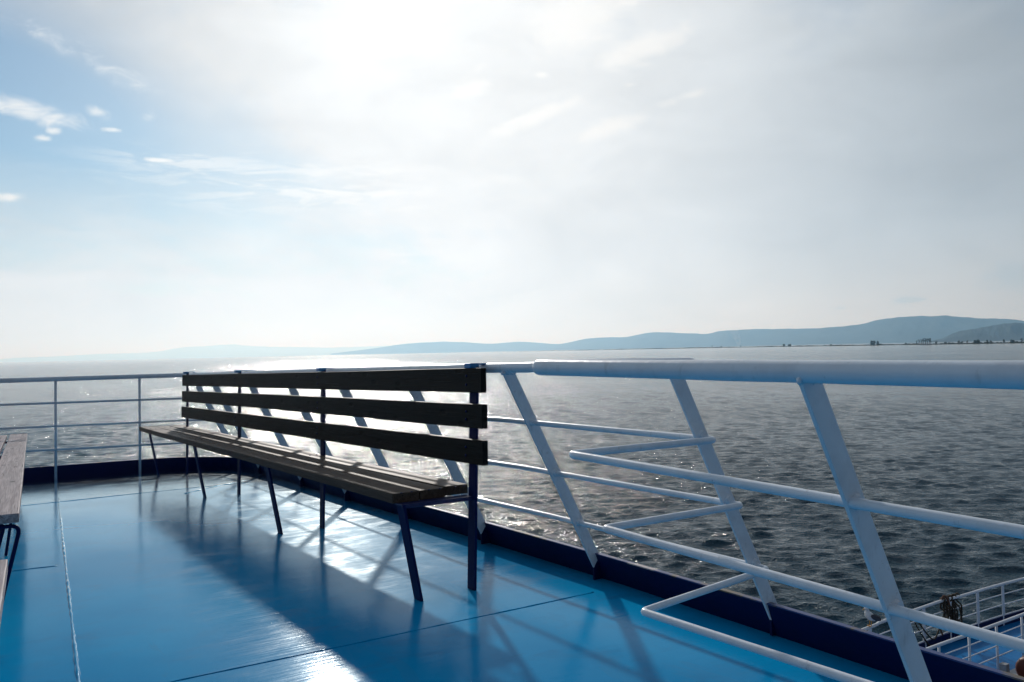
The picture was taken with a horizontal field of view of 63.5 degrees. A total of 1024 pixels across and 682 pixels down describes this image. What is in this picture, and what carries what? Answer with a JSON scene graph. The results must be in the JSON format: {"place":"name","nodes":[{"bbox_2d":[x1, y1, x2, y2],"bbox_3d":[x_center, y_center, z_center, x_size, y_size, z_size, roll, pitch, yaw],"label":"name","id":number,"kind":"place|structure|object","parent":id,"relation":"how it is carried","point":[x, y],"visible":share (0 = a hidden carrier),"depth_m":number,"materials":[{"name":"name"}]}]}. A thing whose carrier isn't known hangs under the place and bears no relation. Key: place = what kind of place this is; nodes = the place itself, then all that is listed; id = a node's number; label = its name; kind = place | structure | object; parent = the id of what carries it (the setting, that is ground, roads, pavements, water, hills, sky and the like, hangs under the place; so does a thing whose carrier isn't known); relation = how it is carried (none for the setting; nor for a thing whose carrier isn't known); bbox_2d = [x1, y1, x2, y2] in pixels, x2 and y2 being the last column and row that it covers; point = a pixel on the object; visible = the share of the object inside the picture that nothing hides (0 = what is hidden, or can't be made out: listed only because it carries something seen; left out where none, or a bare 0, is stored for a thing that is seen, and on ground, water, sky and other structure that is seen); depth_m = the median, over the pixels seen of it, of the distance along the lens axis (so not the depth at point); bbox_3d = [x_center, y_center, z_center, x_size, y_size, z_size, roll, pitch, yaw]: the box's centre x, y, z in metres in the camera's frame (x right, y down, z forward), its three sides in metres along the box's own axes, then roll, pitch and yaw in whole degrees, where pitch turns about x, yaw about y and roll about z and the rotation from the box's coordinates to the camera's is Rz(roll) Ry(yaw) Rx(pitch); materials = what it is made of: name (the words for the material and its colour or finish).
{"place":"outdoors","nodes":[
{"label":"outdoors","id":0,"kind":"place"},
{"bbox_2d":[0,344,386,361],"bbox_3d":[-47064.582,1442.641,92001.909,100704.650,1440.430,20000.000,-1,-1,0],"label":"mountains","id":1,"kind":"structure","parent":0,"point":[229,350],"depth_m":87700.81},
{"bbox_2d":[0,340,1023,642],"bbox_3d":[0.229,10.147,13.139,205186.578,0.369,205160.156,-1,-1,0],"label":"sea","id":2,"kind":"structure","parent":0,"point":[954,450],"depth_m":82.71,"materials":[{"name":"grey liquid"}]},
{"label":"deckhouse","id":3,"kind":"structure","parent":2,"relation":"in","visible":0},
{"bbox_2d":[0,470,909,681],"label":"deck","id":4,"kind":"structure","parent":3,"relation":"on","point":[171,576],"depth_m":3.53,"materials":[{"name":"blue paint"}]},
{"bbox_2d":[0,559,7,624],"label":"slatted bench","id":5,"kind":"object","parent":4,"relation":"on","point":[3,570],"visible":1,"depth_m":2.21,"materials":[{"name":"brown wood"}]},
{"bbox_2d":[0,433,26,603],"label":"slatted bench","id":6,"kind":"object","parent":4,"relation":"on","point":[12,460],"visible":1,"depth_m":4.25,"materials":[{"name":"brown wood"}]},
{"bbox_2d":[139,363,487,601],"bbox_3d":[-1.918,0.732,6.100,0.505,1.043,6.166,0,-2,-34],"label":"slatted bench","id":7,"kind":"object","parent":4,"relation":"on","point":[402,490],"visible":0.92,"depth_m":4.54,"materials":[{"name":"brown wood"}]},
{"bbox_2d":[0,358,1023,681],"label":"deck railing","id":8,"kind":"object","parent":4,"relation":"on","point":[810,378],"visible":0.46,"depth_m":2.03,"materials":[{"name":"white metal"}]},
{"bbox_2d":[23,456,1023,681],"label":"deck coaming","id":9,"kind":"object","parent":4,"relation":"on","point":[880,652],"visible":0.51,"depth_m":3.49,"materials":[{"name":"paint"}]},
{"bbox_2d":[0,0,1023,358],"label":"sky","id":10,"kind":"structure","parent":0,"point":[174,174],"materials":[{"name":"white"}]},
{"bbox_2d":[331,315,1023,354],"bbox_3d":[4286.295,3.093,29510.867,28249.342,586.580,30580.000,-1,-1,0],"label":"mountains","id":11,"kind":"structure","parent":0,"point":[904,329],"depth_m":21333.12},
{"bbox_2d":[517,342,1009,351],"bbox_3d":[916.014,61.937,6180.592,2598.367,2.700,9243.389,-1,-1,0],"label":"shore","id":12,"kind":"structure","parent":0,"point":[826,345],"depth_m":3012.09,"materials":[{"name":"grey"}]},
{"bbox_2d":[512,341,1023,351],"bbox_3d":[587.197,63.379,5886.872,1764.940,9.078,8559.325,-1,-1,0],"label":"shore scrub","id":13,"kind":"object","parent":12,"relation":"on","point":[816,345],"visible":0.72,"depth_m":3234.08,"materials":[{"name":"green plant"}]},
{"bbox_2d":[919,323,1023,342],"bbox_3d":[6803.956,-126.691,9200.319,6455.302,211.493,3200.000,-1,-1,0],"label":"mountains","id":14,"kind":"structure","parent":0,"point":[1007,331],"depth_m":8468.43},
{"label":"hull","id":15,"kind":"structure","parent":0,"visible":0},
{"bbox_2d":[932,620,1023,669],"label":"foredeck","id":16,"kind":"object","parent":15,"relation":"on","point":[1011,658],"visible":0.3,"depth_m":19.46,"materials":[{"name":"paint"}]},
{"bbox_2d":[861,577,1023,647],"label":"foredeck railing","id":17,"kind":"object","parent":16,"relation":"on","point":[948,635],"visible":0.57,"depth_m":20.66,"materials":[{"name":"white metal"}]},
{"bbox_2d":[863,607,883,626],"bbox_3d":[7.898,6.017,18.100,0.524,0.426,0.202,-1,-2,-16],"label":"seagull","id":18,"kind":"object","parent":17,"relation":"on","point":[870,616],"visible":0.98,"depth_m":18.03,"materials":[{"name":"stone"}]},
{"bbox_2d":[914,593,962,647],"bbox_3d":[10.202,6.714,19.790,1.953,1.182,0.195,0,-2,-34],"label":"mooring rope","id":19,"kind":"object","parent":17,"relation":"hanging from","point":[952,612],"visible":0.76,"depth_m":20.00,"materials":[{"name":"black fabric"}]},
{"bbox_2d":[926,612,1023,669],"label":"foredeck railing","id":20,"kind":"object","parent":16,"relation":"on","point":[995,625],"visible":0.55,"depth_m":17.92,"materials":[{"name":"white metal"}]},
{"bbox_2d":[999,656,1023,676],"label":"mooring winch","id":21,"kind":"object","parent":16,"relation":"on","point":[1018,669],"visible":0.56,"depth_m":17.41,"materials":[{"name":"grey paint"}]}
]}

